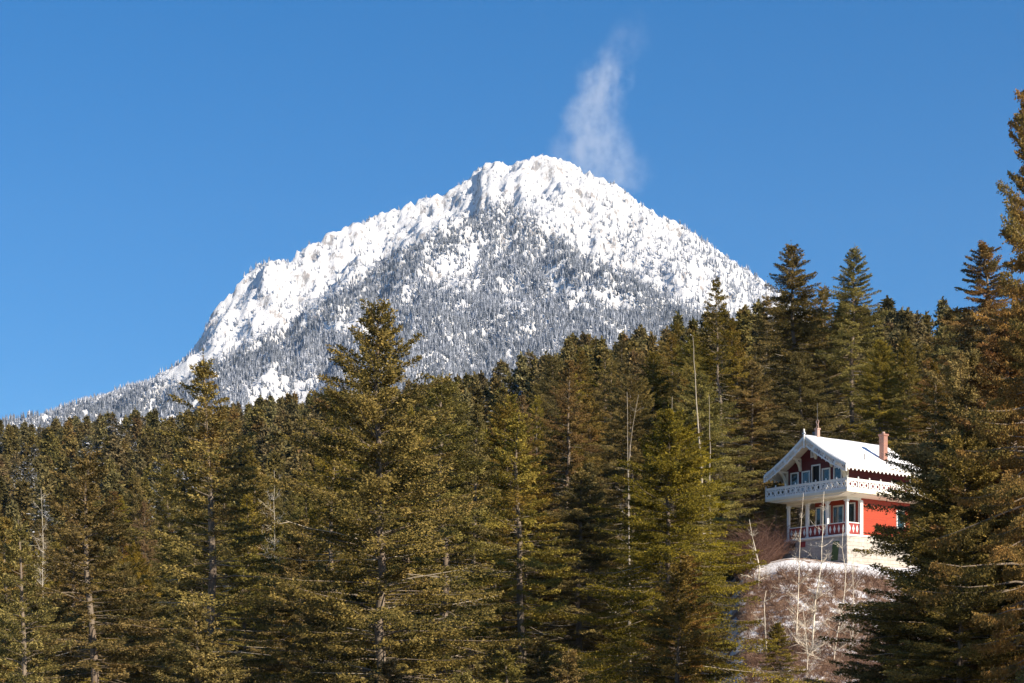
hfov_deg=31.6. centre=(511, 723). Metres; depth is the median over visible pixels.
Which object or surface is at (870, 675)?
fir tree
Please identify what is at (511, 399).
fir tree
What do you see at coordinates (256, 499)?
fir tree
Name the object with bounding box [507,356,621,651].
fir tree
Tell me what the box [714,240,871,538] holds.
fir tree
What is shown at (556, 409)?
fir tree
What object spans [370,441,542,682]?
fir tree
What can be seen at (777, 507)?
fir tree
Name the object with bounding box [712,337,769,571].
fir tree
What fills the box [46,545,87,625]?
fir tree
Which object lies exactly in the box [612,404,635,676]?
dead snag
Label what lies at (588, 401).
fir tree
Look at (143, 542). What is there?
fir tree
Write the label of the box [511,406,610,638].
fir tree
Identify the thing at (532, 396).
fir tree
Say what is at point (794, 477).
window
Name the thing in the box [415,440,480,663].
fir tree
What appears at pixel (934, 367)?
fir tree
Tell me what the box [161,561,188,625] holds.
fir tree
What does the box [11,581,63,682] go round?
fir tree
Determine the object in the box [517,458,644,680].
fir tree
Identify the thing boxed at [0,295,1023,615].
hillside forest
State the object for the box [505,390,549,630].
fir tree
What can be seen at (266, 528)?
fir tree
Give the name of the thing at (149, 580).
fir tree
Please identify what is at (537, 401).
fir tree
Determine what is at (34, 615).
fir tree
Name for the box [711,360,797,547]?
fir tree
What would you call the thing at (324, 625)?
fir tree
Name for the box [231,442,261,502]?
fir tree
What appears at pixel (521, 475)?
fir tree
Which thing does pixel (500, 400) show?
fir tree
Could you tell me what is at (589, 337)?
fir tree
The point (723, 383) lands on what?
fir tree
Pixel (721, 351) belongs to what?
fir tree
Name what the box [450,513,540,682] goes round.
fir tree
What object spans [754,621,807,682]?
fir tree
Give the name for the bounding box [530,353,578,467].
fir tree
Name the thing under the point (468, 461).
fir tree
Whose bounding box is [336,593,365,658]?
fir tree
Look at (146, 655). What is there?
fir tree
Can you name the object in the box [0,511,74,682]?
fir tree
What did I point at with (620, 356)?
fir tree
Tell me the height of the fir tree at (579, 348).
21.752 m
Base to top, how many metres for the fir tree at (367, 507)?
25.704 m
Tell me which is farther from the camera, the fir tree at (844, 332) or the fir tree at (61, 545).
the fir tree at (61, 545)
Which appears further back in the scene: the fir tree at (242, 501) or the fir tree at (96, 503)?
the fir tree at (96, 503)
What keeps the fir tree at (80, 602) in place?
on the ground
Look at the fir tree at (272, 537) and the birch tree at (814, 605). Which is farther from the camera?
the fir tree at (272, 537)
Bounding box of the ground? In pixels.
[544,558,981,682]
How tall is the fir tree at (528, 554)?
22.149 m
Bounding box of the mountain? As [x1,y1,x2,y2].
[4,154,799,428]
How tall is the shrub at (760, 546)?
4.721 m
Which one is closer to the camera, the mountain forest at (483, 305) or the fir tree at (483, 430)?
the fir tree at (483, 430)
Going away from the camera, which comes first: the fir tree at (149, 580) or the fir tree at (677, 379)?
the fir tree at (677, 379)
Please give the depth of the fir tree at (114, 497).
200.79 m
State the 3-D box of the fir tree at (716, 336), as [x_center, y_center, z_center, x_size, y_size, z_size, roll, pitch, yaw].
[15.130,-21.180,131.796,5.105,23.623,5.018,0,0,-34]
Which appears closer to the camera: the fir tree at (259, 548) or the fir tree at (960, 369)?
the fir tree at (960, 369)
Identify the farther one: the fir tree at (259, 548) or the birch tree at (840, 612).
the fir tree at (259, 548)
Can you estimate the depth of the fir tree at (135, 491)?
196.21 m
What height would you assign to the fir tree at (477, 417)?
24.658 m
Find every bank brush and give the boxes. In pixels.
[737,562,920,682]
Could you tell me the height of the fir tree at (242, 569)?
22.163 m
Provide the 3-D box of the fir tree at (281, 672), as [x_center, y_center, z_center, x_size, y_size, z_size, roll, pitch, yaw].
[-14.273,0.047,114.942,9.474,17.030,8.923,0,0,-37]
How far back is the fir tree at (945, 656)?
53.87 m
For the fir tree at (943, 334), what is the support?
on the ground
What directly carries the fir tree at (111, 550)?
on the ground
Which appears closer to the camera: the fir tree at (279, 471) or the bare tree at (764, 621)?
the bare tree at (764, 621)
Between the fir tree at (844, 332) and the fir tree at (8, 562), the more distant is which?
the fir tree at (8, 562)
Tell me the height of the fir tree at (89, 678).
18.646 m
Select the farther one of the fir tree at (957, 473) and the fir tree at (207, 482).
the fir tree at (207, 482)
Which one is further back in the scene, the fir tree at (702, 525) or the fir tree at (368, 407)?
the fir tree at (702, 525)
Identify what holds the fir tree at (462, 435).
on the ground
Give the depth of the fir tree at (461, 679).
62.28 m
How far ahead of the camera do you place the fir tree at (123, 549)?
191.07 m
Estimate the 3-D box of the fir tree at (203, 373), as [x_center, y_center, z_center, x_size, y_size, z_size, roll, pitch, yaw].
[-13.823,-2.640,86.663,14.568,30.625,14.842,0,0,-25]
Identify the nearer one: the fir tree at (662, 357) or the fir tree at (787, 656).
the fir tree at (787, 656)
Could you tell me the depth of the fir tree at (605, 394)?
164.34 m
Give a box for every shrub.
[708,517,793,581]
[728,515,798,563]
[734,515,808,561]
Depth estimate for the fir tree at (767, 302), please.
164.66 m
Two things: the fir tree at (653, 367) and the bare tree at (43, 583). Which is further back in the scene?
the fir tree at (653, 367)
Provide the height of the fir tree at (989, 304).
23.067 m
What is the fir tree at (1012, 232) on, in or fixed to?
on the ground
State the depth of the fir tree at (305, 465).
247.03 m
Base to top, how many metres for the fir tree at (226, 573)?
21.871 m
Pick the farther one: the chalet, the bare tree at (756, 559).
the chalet
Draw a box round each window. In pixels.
[790,472,798,491]
[802,470,809,490]
[815,507,821,524]
[822,467,830,487]
[822,505,830,523]
[833,466,841,486]
[833,505,843,522]
[849,502,855,521]
[896,510,904,527]
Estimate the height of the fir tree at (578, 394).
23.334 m
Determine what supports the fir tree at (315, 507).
on the ground
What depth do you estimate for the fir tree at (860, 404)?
167.03 m
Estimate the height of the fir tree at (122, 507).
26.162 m
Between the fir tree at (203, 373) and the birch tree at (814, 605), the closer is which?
the fir tree at (203, 373)
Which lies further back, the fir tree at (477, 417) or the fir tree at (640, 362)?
the fir tree at (640, 362)
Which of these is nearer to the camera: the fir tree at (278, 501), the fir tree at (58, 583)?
the fir tree at (58, 583)
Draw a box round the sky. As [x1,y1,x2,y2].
[0,0,1023,419]
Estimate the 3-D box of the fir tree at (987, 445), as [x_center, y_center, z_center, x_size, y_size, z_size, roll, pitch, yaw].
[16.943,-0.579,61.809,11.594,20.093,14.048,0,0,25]
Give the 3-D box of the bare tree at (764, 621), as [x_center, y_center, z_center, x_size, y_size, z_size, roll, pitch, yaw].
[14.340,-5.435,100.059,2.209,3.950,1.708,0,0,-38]
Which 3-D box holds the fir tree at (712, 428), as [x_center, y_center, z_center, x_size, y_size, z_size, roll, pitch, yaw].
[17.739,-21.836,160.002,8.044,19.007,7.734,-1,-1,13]
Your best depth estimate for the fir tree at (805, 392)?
128.58 m
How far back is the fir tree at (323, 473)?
109.41 m
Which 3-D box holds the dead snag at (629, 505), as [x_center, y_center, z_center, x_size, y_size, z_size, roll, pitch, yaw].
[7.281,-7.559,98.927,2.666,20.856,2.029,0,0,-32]
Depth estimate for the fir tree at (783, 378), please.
184.81 m
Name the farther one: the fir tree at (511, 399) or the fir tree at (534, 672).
the fir tree at (511, 399)
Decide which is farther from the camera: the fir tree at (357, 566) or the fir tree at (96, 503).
the fir tree at (96, 503)
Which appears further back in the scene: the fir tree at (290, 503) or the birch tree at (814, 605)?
the fir tree at (290, 503)
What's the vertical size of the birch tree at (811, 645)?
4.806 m
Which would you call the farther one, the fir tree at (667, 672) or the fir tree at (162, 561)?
the fir tree at (162, 561)
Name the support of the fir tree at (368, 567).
on the ground
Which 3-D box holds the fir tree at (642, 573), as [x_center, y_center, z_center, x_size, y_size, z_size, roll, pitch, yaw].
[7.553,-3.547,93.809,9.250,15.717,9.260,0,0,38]
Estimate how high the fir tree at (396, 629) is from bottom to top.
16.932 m
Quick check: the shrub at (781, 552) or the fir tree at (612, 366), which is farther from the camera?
the fir tree at (612, 366)
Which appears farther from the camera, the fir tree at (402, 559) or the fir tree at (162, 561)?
the fir tree at (162, 561)
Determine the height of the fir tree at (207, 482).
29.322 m
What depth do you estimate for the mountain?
4479.04 m
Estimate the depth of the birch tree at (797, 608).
100.99 m
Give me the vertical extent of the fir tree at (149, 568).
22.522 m
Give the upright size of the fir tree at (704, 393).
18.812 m
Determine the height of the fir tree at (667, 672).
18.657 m
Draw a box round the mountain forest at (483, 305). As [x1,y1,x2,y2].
[1,154,797,431]
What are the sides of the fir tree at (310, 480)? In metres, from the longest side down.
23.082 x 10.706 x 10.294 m
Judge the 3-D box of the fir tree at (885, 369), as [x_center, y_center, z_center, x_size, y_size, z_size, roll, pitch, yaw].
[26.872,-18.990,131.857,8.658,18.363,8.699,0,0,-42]
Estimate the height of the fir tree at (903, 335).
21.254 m
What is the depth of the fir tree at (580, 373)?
210.81 m
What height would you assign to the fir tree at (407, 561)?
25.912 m
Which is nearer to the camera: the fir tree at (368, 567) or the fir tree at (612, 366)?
the fir tree at (368, 567)
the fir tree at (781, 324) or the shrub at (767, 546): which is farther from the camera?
the fir tree at (781, 324)
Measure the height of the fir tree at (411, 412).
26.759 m
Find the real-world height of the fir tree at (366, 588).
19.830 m
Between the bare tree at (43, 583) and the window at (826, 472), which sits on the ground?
the bare tree at (43, 583)
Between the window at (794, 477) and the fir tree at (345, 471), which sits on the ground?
the fir tree at (345, 471)
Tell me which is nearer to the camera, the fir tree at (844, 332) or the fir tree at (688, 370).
the fir tree at (844, 332)
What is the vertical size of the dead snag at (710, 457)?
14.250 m
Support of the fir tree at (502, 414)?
on the ground
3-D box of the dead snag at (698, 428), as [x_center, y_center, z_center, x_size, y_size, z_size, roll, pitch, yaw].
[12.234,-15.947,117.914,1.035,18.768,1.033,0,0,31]
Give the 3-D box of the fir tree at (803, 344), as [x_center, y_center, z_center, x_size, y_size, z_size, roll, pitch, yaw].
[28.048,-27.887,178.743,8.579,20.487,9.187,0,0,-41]
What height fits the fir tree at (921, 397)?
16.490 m
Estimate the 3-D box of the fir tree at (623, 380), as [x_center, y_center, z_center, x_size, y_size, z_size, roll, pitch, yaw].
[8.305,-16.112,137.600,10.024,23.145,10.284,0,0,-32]
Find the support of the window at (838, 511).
in the chalet
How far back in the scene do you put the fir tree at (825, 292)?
155.39 m
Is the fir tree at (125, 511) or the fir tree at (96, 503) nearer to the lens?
the fir tree at (125, 511)
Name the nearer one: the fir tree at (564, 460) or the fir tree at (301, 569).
the fir tree at (301, 569)
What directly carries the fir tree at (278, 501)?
on the ground
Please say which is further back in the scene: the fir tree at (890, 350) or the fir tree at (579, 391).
the fir tree at (890, 350)
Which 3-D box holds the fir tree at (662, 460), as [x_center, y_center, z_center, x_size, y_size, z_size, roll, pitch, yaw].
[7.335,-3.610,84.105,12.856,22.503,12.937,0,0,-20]
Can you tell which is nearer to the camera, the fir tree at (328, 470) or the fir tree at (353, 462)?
the fir tree at (353, 462)
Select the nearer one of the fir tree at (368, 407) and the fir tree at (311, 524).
the fir tree at (368, 407)
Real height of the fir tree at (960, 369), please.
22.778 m
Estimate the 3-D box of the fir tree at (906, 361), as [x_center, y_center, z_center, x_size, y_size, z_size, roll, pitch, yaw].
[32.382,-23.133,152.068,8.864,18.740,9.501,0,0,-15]
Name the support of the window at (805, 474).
in the chalet
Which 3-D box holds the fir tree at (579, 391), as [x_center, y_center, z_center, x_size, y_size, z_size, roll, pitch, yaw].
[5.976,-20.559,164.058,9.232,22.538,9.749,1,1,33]
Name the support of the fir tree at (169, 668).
on the ground
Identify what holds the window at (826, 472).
in the chalet
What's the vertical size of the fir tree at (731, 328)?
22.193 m
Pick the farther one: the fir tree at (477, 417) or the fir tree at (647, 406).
the fir tree at (647, 406)
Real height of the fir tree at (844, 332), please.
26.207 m
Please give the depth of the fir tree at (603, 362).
180.16 m
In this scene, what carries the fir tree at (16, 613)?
on the ground
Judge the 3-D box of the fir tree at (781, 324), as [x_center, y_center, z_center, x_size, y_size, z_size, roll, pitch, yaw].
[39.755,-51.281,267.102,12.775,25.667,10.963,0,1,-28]
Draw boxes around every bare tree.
[29,494,56,586]
[257,475,289,614]
[741,519,774,588]
[750,593,782,653]
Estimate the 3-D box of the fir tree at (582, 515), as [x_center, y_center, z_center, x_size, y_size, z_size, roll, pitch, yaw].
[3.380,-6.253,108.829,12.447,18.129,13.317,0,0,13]
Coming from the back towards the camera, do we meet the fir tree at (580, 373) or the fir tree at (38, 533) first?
the fir tree at (38, 533)
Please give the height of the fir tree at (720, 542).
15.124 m
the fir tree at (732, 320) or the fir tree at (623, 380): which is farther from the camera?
the fir tree at (732, 320)
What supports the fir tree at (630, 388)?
on the ground
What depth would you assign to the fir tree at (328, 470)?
236.10 m
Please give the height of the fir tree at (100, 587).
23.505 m
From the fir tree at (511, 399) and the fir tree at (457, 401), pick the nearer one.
the fir tree at (511, 399)
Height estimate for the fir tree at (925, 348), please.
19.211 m
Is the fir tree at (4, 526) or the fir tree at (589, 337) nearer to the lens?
the fir tree at (4, 526)
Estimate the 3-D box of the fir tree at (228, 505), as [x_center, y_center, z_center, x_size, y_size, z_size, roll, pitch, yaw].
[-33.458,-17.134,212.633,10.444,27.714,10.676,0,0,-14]
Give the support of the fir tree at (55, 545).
on the ground
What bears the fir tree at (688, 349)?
on the ground
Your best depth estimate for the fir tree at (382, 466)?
171.41 m
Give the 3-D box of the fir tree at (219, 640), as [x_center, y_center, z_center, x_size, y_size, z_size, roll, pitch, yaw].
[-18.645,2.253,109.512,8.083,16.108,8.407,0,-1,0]
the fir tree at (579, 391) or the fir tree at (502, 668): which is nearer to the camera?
the fir tree at (502, 668)
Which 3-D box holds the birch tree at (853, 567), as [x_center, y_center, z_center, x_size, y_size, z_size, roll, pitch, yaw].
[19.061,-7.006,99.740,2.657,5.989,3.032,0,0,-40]
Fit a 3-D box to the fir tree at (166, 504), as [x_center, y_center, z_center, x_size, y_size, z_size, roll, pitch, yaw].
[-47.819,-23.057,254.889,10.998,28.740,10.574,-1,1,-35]
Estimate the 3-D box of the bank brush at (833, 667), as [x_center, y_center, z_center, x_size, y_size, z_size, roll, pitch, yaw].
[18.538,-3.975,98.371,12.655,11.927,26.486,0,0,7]
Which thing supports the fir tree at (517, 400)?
on the ground
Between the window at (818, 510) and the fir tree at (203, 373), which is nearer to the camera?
the fir tree at (203, 373)
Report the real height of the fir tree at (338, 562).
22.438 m
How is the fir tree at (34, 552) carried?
on the ground
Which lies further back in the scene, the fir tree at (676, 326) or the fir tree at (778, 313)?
the fir tree at (676, 326)
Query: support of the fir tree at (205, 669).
on the ground
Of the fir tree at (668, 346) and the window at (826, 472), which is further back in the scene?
the fir tree at (668, 346)
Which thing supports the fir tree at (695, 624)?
on the ground
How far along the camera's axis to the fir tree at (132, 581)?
121.94 m
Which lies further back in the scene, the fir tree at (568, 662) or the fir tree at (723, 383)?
the fir tree at (723, 383)
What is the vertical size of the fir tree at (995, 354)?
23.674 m
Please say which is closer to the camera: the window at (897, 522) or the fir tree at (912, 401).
the window at (897, 522)
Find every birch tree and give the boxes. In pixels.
[768,493,816,645]
[786,498,835,659]
[793,606,833,676]
[798,535,863,661]
[821,544,869,641]
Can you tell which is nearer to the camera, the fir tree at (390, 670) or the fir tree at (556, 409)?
the fir tree at (390, 670)
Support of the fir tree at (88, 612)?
on the ground
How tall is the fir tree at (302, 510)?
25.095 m
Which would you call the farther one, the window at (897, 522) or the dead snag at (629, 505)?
the window at (897, 522)
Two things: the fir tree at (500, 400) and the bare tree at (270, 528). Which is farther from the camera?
the fir tree at (500, 400)
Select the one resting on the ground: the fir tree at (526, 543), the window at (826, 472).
the fir tree at (526, 543)
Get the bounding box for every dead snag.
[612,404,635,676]
[619,395,643,661]
[693,342,706,573]
[708,404,711,606]
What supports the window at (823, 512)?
in the chalet
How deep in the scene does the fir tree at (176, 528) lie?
147.63 m
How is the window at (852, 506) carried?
in the chalet
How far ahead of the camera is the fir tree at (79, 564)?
158.78 m
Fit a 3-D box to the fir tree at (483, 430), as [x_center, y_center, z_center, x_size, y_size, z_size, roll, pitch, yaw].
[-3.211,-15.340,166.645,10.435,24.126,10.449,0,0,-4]
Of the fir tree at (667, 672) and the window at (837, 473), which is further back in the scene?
the window at (837, 473)
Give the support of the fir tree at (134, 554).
on the ground
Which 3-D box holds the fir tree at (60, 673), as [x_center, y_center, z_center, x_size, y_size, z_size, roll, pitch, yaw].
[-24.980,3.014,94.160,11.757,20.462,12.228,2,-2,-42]
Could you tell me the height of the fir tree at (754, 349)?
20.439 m
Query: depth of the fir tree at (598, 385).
189.91 m
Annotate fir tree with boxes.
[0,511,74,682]
[0,512,35,663]
[0,537,19,605]
[0,579,46,639]
[0,580,26,668]
[0,657,36,682]
[1,590,109,682]
[6,443,183,682]
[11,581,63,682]
[14,580,61,670]
[16,550,53,642]
[21,519,51,570]
[43,539,61,585]
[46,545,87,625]
[50,561,95,605]
[51,573,71,665]
[52,502,96,624]
[53,528,65,581]
[58,487,106,548]
[65,604,108,682]
[78,566,142,679]
[81,561,175,682]
[83,545,120,605]
[88,489,138,577]
[96,488,256,682]
[97,495,137,584]
[99,348,329,682]
[100,542,177,682]
[105,473,163,576]
[107,496,148,554]
[115,609,173,680]
[116,538,128,572]
[122,497,161,566]
[136,555,169,675]
[143,565,167,599]
[146,458,185,560]
[151,541,196,599]
[152,483,259,674]
[152,597,250,682]
[159,620,228,681]
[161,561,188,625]
[184,462,231,521]
[214,468,237,544]
[214,525,293,682]
[214,628,246,682]
[216,543,258,674]
[218,492,278,655]
[219,464,278,648]
[227,513,360,682]
[229,510,286,635]
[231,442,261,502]
[231,525,294,681]
[235,539,273,657]
[248,595,311,682]
[253,471,283,545]
[255,383,407,677]
[255,474,287,540]
[255,483,370,680]
[258,296,536,682]
[271,491,300,549]
[273,464,288,504]
[273,559,371,682]
[278,519,371,669]
[292,509,337,682]
[294,449,309,504]
[297,472,315,513]
[302,478,342,564]
[320,453,338,490]
[327,443,368,532]
[333,456,369,566]
[336,527,373,617]
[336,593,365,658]
[342,450,475,682]
[343,369,542,682]
[344,515,429,679]
[346,498,424,658]
[348,464,401,600]
[352,450,437,682]
[360,592,431,680]
[365,440,399,528]
[369,654,408,682]
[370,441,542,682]
[386,407,435,596]
[410,403,517,682]
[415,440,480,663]
[417,409,614,682]
[421,402,621,682]
[424,381,470,481]
[447,668,472,682]
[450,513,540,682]
[452,469,548,618]
[453,424,467,443]
[469,428,505,470]
[472,467,642,682]
[474,441,569,664]
[485,393,506,437]
[485,647,526,682]
[486,392,533,536]
[502,633,577,682]
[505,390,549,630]
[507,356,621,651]
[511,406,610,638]
[514,398,528,428]
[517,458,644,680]
[523,384,547,448]
[525,395,561,510]
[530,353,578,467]
[531,380,602,629]
[542,373,595,517]
[542,389,560,454]
[545,392,620,640]
[548,645,599,682]
[554,346,595,463]
[566,376,663,678]
[567,404,825,682]
[571,350,600,440]
[573,360,646,654]
[580,352,619,504]
[580,415,748,681]
[581,357,616,438]
[583,377,661,640]
[583,510,719,682]
[586,420,768,646]
[587,333,595,348]
[591,359,626,515]
[594,373,644,516]
[596,339,630,401]
[608,372,782,609]
[609,348,672,527]
[614,552,734,682]
[627,555,736,682]
[630,354,655,425]
[648,333,695,461]
[648,341,672,421]
[649,370,725,580]
[651,332,720,452]
[661,354,702,406]
[666,321,684,375]
[670,376,736,580]
[689,272,759,564]
[694,356,748,574]
[695,373,736,540]
[708,334,731,421]
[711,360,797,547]
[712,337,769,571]
[712,353,782,531]
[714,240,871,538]
[720,324,743,374]
[721,318,746,358]
[730,349,857,554]
[741,293,788,539]
[750,342,779,483]
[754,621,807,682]
[755,483,792,547]
[762,293,798,362]
[766,343,811,461]
[769,285,864,528]
[770,343,790,450]
[784,375,849,523]
[788,243,916,521]
[792,294,814,350]
[803,601,952,682]
[814,345,867,435]
[816,433,1023,682]
[829,343,1023,680]
[830,422,1015,681]
[843,338,929,525]
[847,375,867,441]
[853,317,1023,682]
[854,342,895,400]
[861,532,1023,682]
[862,336,896,389]
[874,337,934,504]
[875,330,921,438]
[889,374,927,505]
[896,323,960,467]
[900,357,953,505]
[901,240,1023,485]
[905,88,1023,682]
[905,359,950,507]
[911,341,941,431]
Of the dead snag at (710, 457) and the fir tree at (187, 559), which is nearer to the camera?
the dead snag at (710, 457)
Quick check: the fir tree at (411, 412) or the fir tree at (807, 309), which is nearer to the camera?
the fir tree at (411, 412)
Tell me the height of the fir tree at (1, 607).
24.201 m
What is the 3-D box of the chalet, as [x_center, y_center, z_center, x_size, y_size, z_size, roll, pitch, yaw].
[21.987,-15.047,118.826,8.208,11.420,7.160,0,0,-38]
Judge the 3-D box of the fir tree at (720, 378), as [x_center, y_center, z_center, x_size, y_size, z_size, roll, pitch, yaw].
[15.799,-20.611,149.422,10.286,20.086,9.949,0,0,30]
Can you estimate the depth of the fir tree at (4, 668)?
69.77 m
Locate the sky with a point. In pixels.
(153, 153)
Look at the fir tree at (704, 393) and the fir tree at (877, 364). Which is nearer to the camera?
the fir tree at (704, 393)
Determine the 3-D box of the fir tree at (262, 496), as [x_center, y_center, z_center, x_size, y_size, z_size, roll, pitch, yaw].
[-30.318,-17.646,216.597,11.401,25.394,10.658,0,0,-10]
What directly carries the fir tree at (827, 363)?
on the ground
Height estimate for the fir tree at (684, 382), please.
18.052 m
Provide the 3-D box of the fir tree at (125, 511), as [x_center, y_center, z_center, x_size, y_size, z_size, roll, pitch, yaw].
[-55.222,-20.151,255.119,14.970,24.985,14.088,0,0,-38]
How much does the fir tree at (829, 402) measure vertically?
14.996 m
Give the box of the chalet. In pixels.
[764,403,925,566]
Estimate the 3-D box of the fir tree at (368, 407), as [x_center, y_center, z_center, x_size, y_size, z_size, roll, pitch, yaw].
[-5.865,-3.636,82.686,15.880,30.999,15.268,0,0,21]

